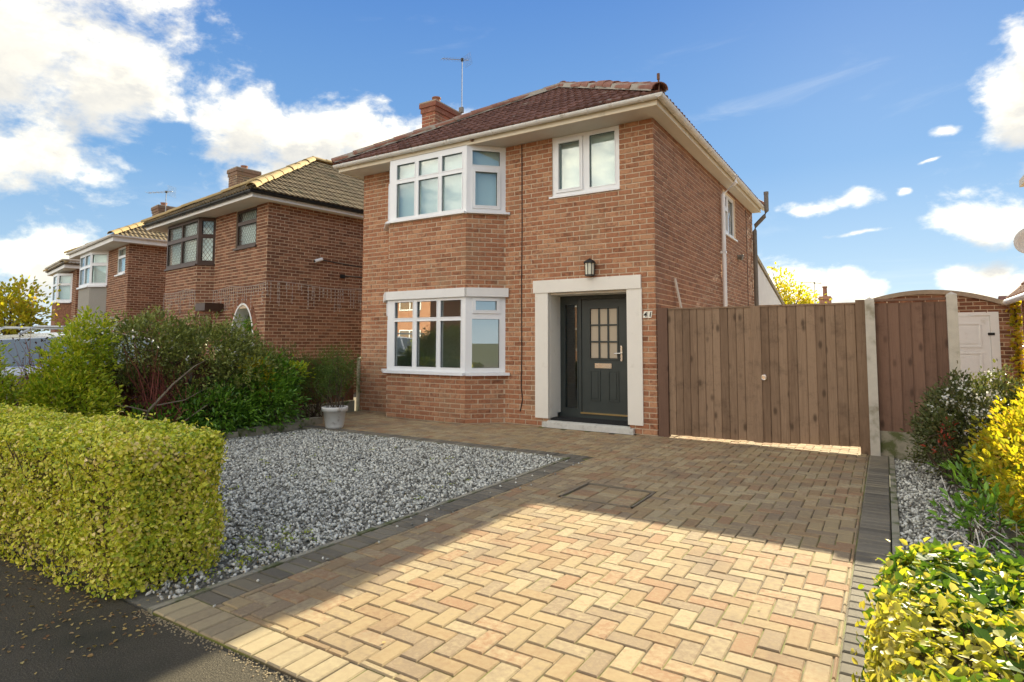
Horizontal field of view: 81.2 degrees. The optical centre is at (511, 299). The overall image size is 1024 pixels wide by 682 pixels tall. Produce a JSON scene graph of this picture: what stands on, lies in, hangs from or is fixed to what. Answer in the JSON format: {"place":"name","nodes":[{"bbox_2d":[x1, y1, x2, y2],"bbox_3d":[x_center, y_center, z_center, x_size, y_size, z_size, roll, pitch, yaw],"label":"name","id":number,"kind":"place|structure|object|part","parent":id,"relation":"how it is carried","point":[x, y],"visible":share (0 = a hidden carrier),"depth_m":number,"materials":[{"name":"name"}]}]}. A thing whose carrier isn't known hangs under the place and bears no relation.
{"place":"outdoors","nodes":[
{"label":"outdoors","id":0,"kind":"place"},
{"bbox_2d":[0,545,297,681],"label":"pavement","id":1,"kind":"structure","parent":0,"point":[165,655],"depth_m":2.79,"materials":[{"name":"grey asphalt"}]},
{"bbox_2d":[133,609,299,681],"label":"loose grit","id":2,"kind":"object","parent":1,"relation":"on","point":[264,667],"visible":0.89,"depth_m":2.78,"materials":[{"name":"beige gravel"}]},
{"bbox_2d":[0,417,1013,673],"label":"fallen leaves","id":3,"kind":"object","parent":1,"relation":"on","point":[136,597],"visible":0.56,"depth_m":3.19,"materials":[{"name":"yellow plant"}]},
{"bbox_2d":[353,392,372,411],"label":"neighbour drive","id":4,"kind":"structure","parent":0,"point":[354,395],"depth_m":14.53,"materials":[{"name":"beige concrete"}]},
{"bbox_2d":[0,274,60,334],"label":"tree","id":5,"kind":"object","parent":4,"relation":"on","point":[24,310],"visible":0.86,"depth_m":10.28,"materials":[{"name":"yellow plant"}]},
{"bbox_2d":[43,258,84,332],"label":"house","id":6,"kind":"structure","parent":4,"relation":"on","point":[65,272],"depth_m":27.26,"materials":[{"name":"paint"}]},
{"bbox_2d":[50,273,72,303],"bbox_3d":[-20.922,-0.503,27.557,1.826,1.360,0.465,-2,-5,29],"label":"bay window","id":7,"kind":"structure","parent":6,"relation":"in","point":[56,278],"depth_m":27.36,"materials":[{"name":"white plastic"}]},
{"bbox_2d":[0,325,158,406],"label":"parked car","id":8,"kind":"object","parent":4,"relation":"on","point":[31,343],"visible":0.14,"depth_m":8.88,"materials":[{"name":"silver metal"}]},
{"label":"windows","id":9,"kind":"part","parent":8,"relation":"part of","materials":[{"name":"grey glass"}]},
{"bbox_2d":[64,202,174,347],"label":"house","id":10,"kind":"structure","parent":4,"relation":"on","point":[124,267],"depth_m":21.40,"materials":[{"name":"brick"}]},
{"bbox_2d":[76,251,108,289],"bbox_3d":[-16.329,-1.105,23.216,2.667,1.360,0.583,-4,-6,43],"label":"bay window","id":11,"kind":"structure","parent":10,"relation":"in","point":[95,268],"depth_m":22.63,"materials":[{"name":"white plastic"}]},
{"bbox_2d":[114,246,125,276],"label":"window","id":12,"kind":"structure","parent":10,"relation":"in","point":[123,256],"depth_m":21.63,"materials":[{"name":"white plastic"}]},
{"bbox_2d":[148,188,175,211],"bbox_3d":[-14.544,-3.663,24.655,1.200,1.953,0.480,-1,-4,15],"label":"television aerial","id":13,"kind":"object","parent":10,"relation":"attached to","point":[166,192],"visible":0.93,"depth_m":24.60,"materials":[{"name":"metal"}]},
{"bbox_2d":[141,156,364,391],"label":"house","id":14,"kind":"structure","parent":4,"relation":"on","point":[291,223],"depth_m":15.97,"materials":[{"name":"brick"},{"name":"yellow tile"},{"name":"paint"}]},
{"bbox_2d":[164,218,215,271],"bbox_3d":[-9.433,-1.553,17.451,2.872,1.340,0.530,-3,-5,40],"label":"bay window","id":15,"kind":"structure","parent":14,"relation":"in","point":[188,236],"depth_m":16.97,"materials":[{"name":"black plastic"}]},
{"bbox_2d":[233,206,256,250],"bbox_3d":[-6.881,-1.843,15.569,1.210,1.060,0.200,-3,-5,40],"label":"window","id":16,"kind":"structure","parent":14,"relation":"in","point":[249,223],"depth_m":15.65,"materials":[{"name":"black plastic"}]},
{"bbox_2d":[240,315,251,332],"bbox_3d":[-6.782,0.582,15.679,0.744,0.767,0.625,-3,-5,40],"label":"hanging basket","id":17,"kind":"object","parent":14,"relation":"hanging from","point":[246,322],"visible":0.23,"depth_m":15.55,"materials":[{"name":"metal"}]},
{"bbox_2d":[163,281,360,312],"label":"icicle lights","id":18,"kind":"object","parent":14,"relation":"hanging from","point":[253,295],"visible":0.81,"depth_m":15.96,"materials":[{"name":"white plastic"}]},
{"bbox_2d":[0,0,1023,334],"label":"sky","id":19,"kind":"structure","parent":0,"point":[884,138],"materials":[{"name":"blue"}]},
{"bbox_2d":[153,411,891,681],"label":"driveway","id":20,"kind":"structure","parent":0,"point":[485,585],"depth_m":3.55,"materials":[{"name":"beige brick"}]},
{"bbox_2d":[219,417,322,438],"bbox_3d":[-3.912,2.001,9.124,0.221,0.140,2.614,-2,-5,27],"label":"stone edging","id":21,"kind":"object","parent":20,"relation":"on","point":[295,425],"visible":0.5,"depth_m":9.31,"materials":[{"name":"concrete"}]},
{"bbox_2d":[262,341,365,417],"bbox_3d":[-3.692,1.450,11.009,1.072,1.467,2.667,-2,-5,32],"label":"shrub","id":22,"kind":"object","parent":20,"relation":"on","point":[306,386],"visible":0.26,"depth_m":11.04,"materials":[{"name":"green plant"}]},
{"bbox_2d":[310,342,359,428],"bbox_3d":[-2.857,1.398,9.850,0.874,1.396,0.820,-2,-5,32],"label":"potted plant","id":23,"kind":"object","parent":20,"relation":"on","point":[334,416],"visible":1,"depth_m":9.72,"materials":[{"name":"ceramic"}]},
{"bbox_2d":[213,460,582,607],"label":"stray stones","id":24,"kind":"object","parent":20,"relation":"on","point":[426,520],"visible":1,"depth_m":4.67,"materials":[{"name":"grey stone"}]},
{"bbox_2d":[559,482,655,508],"bbox_3d":[0.885,1.816,5.495,0.700,0.057,0.620,-2,-5,32],"label":"inspection cover","id":25,"kind":"object","parent":20,"relation":"on","point":[591,492],"visible":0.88,"depth_m":5.47,"materials":[{"name":"metal"}]},
{"bbox_2d":[674,278,681,307],"bbox_3d":[2.957,0.878,9.900,0.825,2.420,0.047,3,-5,-38],"label":"timber plank","id":26,"kind":"object","parent":20,"relation":"on","point":[677,291],"visible":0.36,"depth_m":9.77,"materials":[{"name":"brown wood"}]},
{"bbox_2d":[855,300,870,454],"bbox_3d":[4.473,1.026,7.609,0.106,2.045,0.100,-2,-5,32],"label":"gate post","id":27,"kind":"object","parent":20,"relation":"on","point":[862,377],"visible":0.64,"depth_m":7.57,"materials":[{"name":"brown wood"}]},
{"bbox_2d":[750,302,860,446],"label":"wooden gate","id":28,"kind":"structure","parent":27,"relation":"attached to","point":[805,375],"depth_m":7.94,"materials":[{"name":"brown wood"}]},
{"bbox_2d":[865,297,880,455],"bbox_3d":[4.548,1.005,7.528,0.105,2.075,0.105,-2,-5,32],"label":"concrete post","id":29,"kind":"object","parent":20,"relation":"on","point":[872,377],"visible":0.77,"depth_m":7.49,"materials":[{"name":"grey concrete"}]},
{"bbox_2d":[889,455,900,554],"bbox_3d":[2.878,1.817,4.473,0.049,0.216,6.760,-2,-5,32],"label":"kerb strip","id":30,"kind":"object","parent":20,"relation":"on","point":[895,524],"visible":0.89,"depth_m":4.99,"materials":[{"name":"concrete"}]},
{"bbox_2d":[880,431,947,463],"bbox_3d":[4.918,1.827,7.270,0.736,0.400,0.045,-2,-5,32],"label":"gravel board","id":31,"kind":"object","parent":20,"relation":"on","point":[894,444],"visible":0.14,"depth_m":7.35,"materials":[{"name":"concrete"}]},
{"bbox_2d":[874,297,949,432],"bbox_3d":[4.916,0.810,7.341,0.746,1.651,0.070,-2,-5,32],"label":"board fence","id":32,"kind":"object","parent":31,"relation":"on","point":[912,352],"visible":0.82,"depth_m":7.36,"materials":[{"name":"brown wood"}]},
{"bbox_2d":[510,372,1023,554],"bbox_3d":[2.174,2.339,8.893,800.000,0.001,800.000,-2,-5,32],"label":"ground","id":33,"kind":"structure","parent":0,"point":[890,492],"depth_m":6.44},
{"bbox_2d":[356,357,361,410],"bbox_3d":[-3.168,1.782,12.393,0.085,1.190,0.085,-2,-5,32],"label":"concrete post","id":34,"kind":"object","parent":33,"relation":"on","point":[358,393],"visible":0.53,"depth_m":12.35,"materials":[{"name":"grey concrete"}]},
{"bbox_2d":[767,262,831,303],"bbox_3d":[10.880,0.776,23.636,3.145,4.642,2.340,-2,-5,32],"label":"tree","id":35,"kind":"object","parent":33,"relation":"on","point":[786,298],"visible":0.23,"depth_m":23.40,"materials":[{"name":"yellow plant"}]},
{"bbox_2d":[818,286,831,302],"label":"house","id":36,"kind":"structure","parent":33,"relation":"on","point":[826,298],"depth_m":34.99,"materials":[{"name":"brown brick"}]},
{"bbox_2d":[998,296,1023,363],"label":"house","id":37,"kind":"structure","parent":33,"relation":"on","point":[1004,298],"depth_m":33.32,"materials":[{"name":"brown brick"}]},
{"bbox_2d":[872,290,1020,405],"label":"garage","id":38,"kind":"structure","parent":0,"point":[984,339],"depth_m":12.11,"materials":[{"name":"red brick"}]},
{"bbox_2d":[958,316,996,405],"bbox_3d":[9.315,1.294,12.201,0.910,1.915,0.070,-2,-5,32],"label":"garage door","id":39,"kind":"structure","parent":38,"relation":"in","point":[974,331],"depth_m":12.14,"materials":[{"name":"white paint"}]},
{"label":"garden soil","id":40,"kind":"structure","parent":0,"visible":0},
{"bbox_2d":[1,318,64,405],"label":"shrub","id":41,"kind":"object","parent":40,"relation":"on","point":[22,366],"visible":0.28,"depth_m":7.34,"materials":[{"name":"green plant"}]},
{"bbox_2d":[0,341,67,423],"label":"shrub","id":42,"kind":"object","parent":40,"relation":"on","point":[5,391],"visible":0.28,"depth_m":6.92,"materials":[{"name":"green plant"}]},
{"bbox_2d":[10,305,133,438],"bbox_3d":[-5.446,1.002,7.409,1.484,1.923,1.381,-2,-5,32],"label":"shrub","id":43,"kind":"object","parent":40,"relation":"on","point":[89,388],"visible":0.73,"depth_m":7.40,"materials":[{"name":"green plant"}]},
{"bbox_2d":[0,399,230,599],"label":"hedge","id":44,"kind":"object","parent":40,"relation":"on","point":[79,494],"visible":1,"depth_m":3.56,"materials":[{"name":"green plant"}]},
{"bbox_2d":[110,327,226,440],"bbox_3d":[-4.794,1.187,8.266,0.939,1.603,1.597,-1,-4,11],"label":"shrub","id":45,"kind":"object","parent":40,"relation":"on","point":[153,396],"visible":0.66,"depth_m":8.09,"materials":[{"name":"green plant"}]},
{"bbox_2d":[62,304,297,425],"bbox_3d":[-4.844,1.066,8.995,2.076,1.957,3.350,-2,-5,32],"label":"shrub","id":46,"kind":"object","parent":40,"relation":"on","point":[176,337],"visible":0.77,"depth_m":8.71,"materials":[{"name":"green plant"}]},
{"bbox_2d":[64,357,354,440],"bbox_3d":[-4.644,1.619,10.137,0.090,1.190,5.200,-2,-5,32],"label":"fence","id":47,"kind":"object","parent":40,"relation":"on","point":[350,404],"visible":0.15,"depth_m":11.06,"materials":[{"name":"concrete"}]},
{"bbox_2d":[109,346,311,437],"bbox_3d":[-4.377,1.447,8.945,1.531,1.539,3.179,-2,-5,32],"label":"shrub","id":48,"kind":"object","parent":40,"relation":"on","point":[240,414],"visible":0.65,"depth_m":9.00,"materials":[{"name":"green plant"}]},
{"bbox_2d":[238,352,278,424],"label":"shrub","id":49,"kind":"object","parent":40,"relation":"on","point":[265,374],"visible":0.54,"depth_m":9.31,"materials":[{"name":"green plant"}]},
{"bbox_2d":[0,428,562,611],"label":"gravel","id":50,"kind":"structure","parent":40,"relation":"on","point":[299,446],"depth_m":5.99,"materials":[{"name":"grey gravel"}]},
{"bbox_2d":[130,433,502,584],"bbox_3d":[-2.609,1.838,6.307,4.433,0.055,4.497,-2,-5,32],"label":"moss and seedlings","id":51,"kind":"object","parent":50,"relation":"on","point":[225,550],"visible":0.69,"depth_m":4.05,"materials":[{"name":"green plant"}]},
{"bbox_2d":[281,354,315,393],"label":"shrub","id":52,"kind":"object","parent":40,"relation":"on","point":[305,365],"visible":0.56,"depth_m":9.96,"materials":[{"name":"green plant"}]},
{"bbox_2d":[148,427,569,613],"bbox_3d":[-2.639,1.955,6.448,4.844,0.204,4.880,-2,-5,32],"label":"gravel edging","id":53,"kind":"object","parent":40,"relation":"on","point":[151,609],"visible":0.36,"depth_m":4.20,"materials":[{"name":"concrete"}]},
{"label":"rear yard","id":54,"kind":"structure","parent":0,"visible":0},
{"bbox_2d":[331,73,784,435],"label":"house","id":55,"kind":"structure","parent":54,"relation":"on","point":[489,230],"depth_m":10.39,"materials":[{"name":"brick"}]},
{"bbox_2d":[381,297,509,375],"bbox_3d":[-1.425,0.675,10.962,2.992,1.360,0.639,-2,-5,32],"label":"bay window","id":56,"kind":"structure","parent":55,"relation":"in","point":[469,312],"depth_m":10.50,"materials":[{"name":"white plastic"}]},
{"bbox_2d":[384,145,509,230],"bbox_3d":[-1.419,-2.072,11.159,2.986,1.228,0.634,-2,-5,32],"label":"bay window","id":57,"kind":"structure","parent":55,"relation":"in","point":[468,169],"depth_m":10.68,"materials":[{"name":"white plastic"}]},
{"bbox_2d":[441,54,471,114],"bbox_3d":[-1.386,-5.156,14.640,0.790,1.954,0.320,3,-5,-38],"label":"television aerial","id":58,"kind":"object","parent":55,"relation":"attached to","point":[461,109],"visible":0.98,"depth_m":14.73,"materials":[{"name":"metal"}]},
{"bbox_2d":[549,125,619,198],"bbox_3d":[1.195,-2.247,9.865,1.265,1.053,0.120,-2,-5,32],"label":"window","id":59,"kind":"structure","parent":55,"relation":"in","point":[584,138],"depth_m":9.86,"materials":[{"name":"white plastic"}]},
{"bbox_2d":[584,258,594,275],"bbox_3d":[1.244,-0.520,9.566,0.194,0.285,0.199,-1,-4,9],"label":"wall lantern","id":60,"kind":"object","parent":55,"relation":"attached to","point":[589,263],"depth_m":9.50,"materials":[{"name":"black plastic"}]},
{"bbox_2d":[551,416,629,425],"bbox_3d":[1.318,1.972,9.703,1.360,0.026,0.380,-2,-5,32],"label":"doorstep","id":61,"kind":"object","parent":55,"relation":"on","point":[593,420],"visible":0.79,"depth_m":9.65,"materials":[{"name":"grey concrete"}]},
{"bbox_2d":[581,298,627,416],"bbox_3d":[1.527,0.947,9.938,0.840,1.927,0.122,-2,-5,32],"label":"front door","id":62,"kind":"structure","parent":55,"relation":"in","point":[604,331],"depth_m":9.95,"materials":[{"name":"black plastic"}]},
{"bbox_2d":[643,311,651,317],"bbox_3d":[2.065,0.228,9.094,0.152,0.104,0.008,-2,-5,32],"label":"house number","id":63,"kind":"object","parent":55,"relation":"attached to","point":[645,313],"visible":1,"depth_m":9.09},
{"bbox_2d":[657,308,670,436],"bbox_3d":[2.283,1.134,8.971,0.154,2.015,0.100,-2,-5,32],"label":"gate post","id":64,"kind":"object","parent":55,"relation":"attached to","point":[663,373],"visible":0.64,"depth_m":8.93,"materials":[{"name":"brown wood"}]},
{"bbox_2d":[668,306,753,440],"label":"wooden gate","id":65,"kind":"structure","parent":64,"relation":"attached to","point":[710,373],"depth_m":8.59,"materials":[{"name":"brown wood"}]},
{"bbox_2d":[725,193,737,241],"bbox_3d":[4.963,-1.906,13.717,0.145,1.000,1.340,-2,-5,32],"label":"window","id":66,"kind":"structure","parent":55,"relation":"in","point":[727,199],"depth_m":13.93,"materials":[{"name":"white plastic"}]},
{"bbox_2d":[1003,175,1023,336],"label":"house","id":67,"kind":"structure","parent":54,"relation":"on","point":[1016,295],"depth_m":11.41,"materials":[{"name":"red tile"}]},
{"bbox_2d":[1013,229,1023,252],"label":"satellite dish","id":68,"kind":"object","parent":67,"relation":"attached to","point":[1018,241],"visible":1,"depth_m":12.03,"materials":[{"name":"metal"}]},
{"bbox_2d":[1005,301,1023,387],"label":"climbing plant","id":69,"kind":"object","parent":54,"relation":"on","point":[1015,317],"visible":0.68,"depth_m":11.70,"materials":[{"name":"green plant"}]},
{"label":"flower bed","id":70,"kind":"structure","parent":0,"visible":0},
{"bbox_2d":[851,537,1023,681],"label":"hedge","id":71,"kind":"object","parent":70,"relation":"on","point":[920,630],"visible":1,"depth_m":1.65,"materials":[{"name":"green plant"}]},
{"bbox_2d":[945,292,961,437],"bbox_3d":[5.262,0.957,7.085,0.105,2.110,0.105,-2,-5,32],"label":"concrete post","id":72,"kind":"object","parent":70,"relation":"on","point":[953,328],"visible":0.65,"depth_m":7.08,"materials":[{"name":"grey concrete"}]},
{"bbox_2d":[895,460,1023,579],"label":"gravel base","id":73,"kind":"object","parent":70,"relation":"on","point":[1010,534],"visible":0.12,"depth_m":4.59,"materials":[{"name":"grey gravel"}]},
{"bbox_2d":[894,458,1021,600],"bbox_3d":[3.453,1.750,4.739,0.674,0.058,5.468,-2,-5,32],"label":"gravel strip","id":74,"kind":"object","parent":73,"relation":"on","point":[913,492],"visible":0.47,"depth_m":5.08,"materials":[{"name":"gravel"}]},
{"bbox_2d":[921,416,963,477],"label":"shrub","id":75,"kind":"object","parent":74,"relation":"on","point":[945,445],"visible":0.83,"depth_m":5.90,"materials":[{"name":"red plant"}]},
{"bbox_2d":[925,448,1000,504],"bbox_3d":[4.242,1.607,5.387,0.574,0.606,0.786,2,-4,-24],"label":"weed","id":76,"kind":"object","parent":73,"relation":"on","point":[968,471],"visible":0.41,"depth_m":5.52,"materials":[{"name":"green plant"}]},
{"bbox_2d":[924,469,1023,557],"bbox_3d":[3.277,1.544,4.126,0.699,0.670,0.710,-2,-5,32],"label":"weed","id":77,"kind":"object","parent":73,"relation":"on","point":[970,513],"visible":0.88,"depth_m":4.13,"materials":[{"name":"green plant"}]},
{"bbox_2d":[942,443,1022,525],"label":"weed","id":78,"kind":"object","parent":73,"relation":"on","point":[975,480],"visible":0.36,"depth_m":4.75,"materials":[{"name":"green plant"}]},
{"bbox_2d":[899,358,1023,483],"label":"shrub","id":79,"kind":"object","parent":70,"relation":"on","point":[964,398],"visible":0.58,"depth_m":6.07,"materials":[{"name":"green plant"}]},
{"bbox_2d":[953,379,1023,535],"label":"shrub","id":80,"kind":"object","parent":70,"relation":"on","point":[1013,415],"visible":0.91,"depth_m":4.68,"materials":[{"name":"yellow plant"}]}
]}

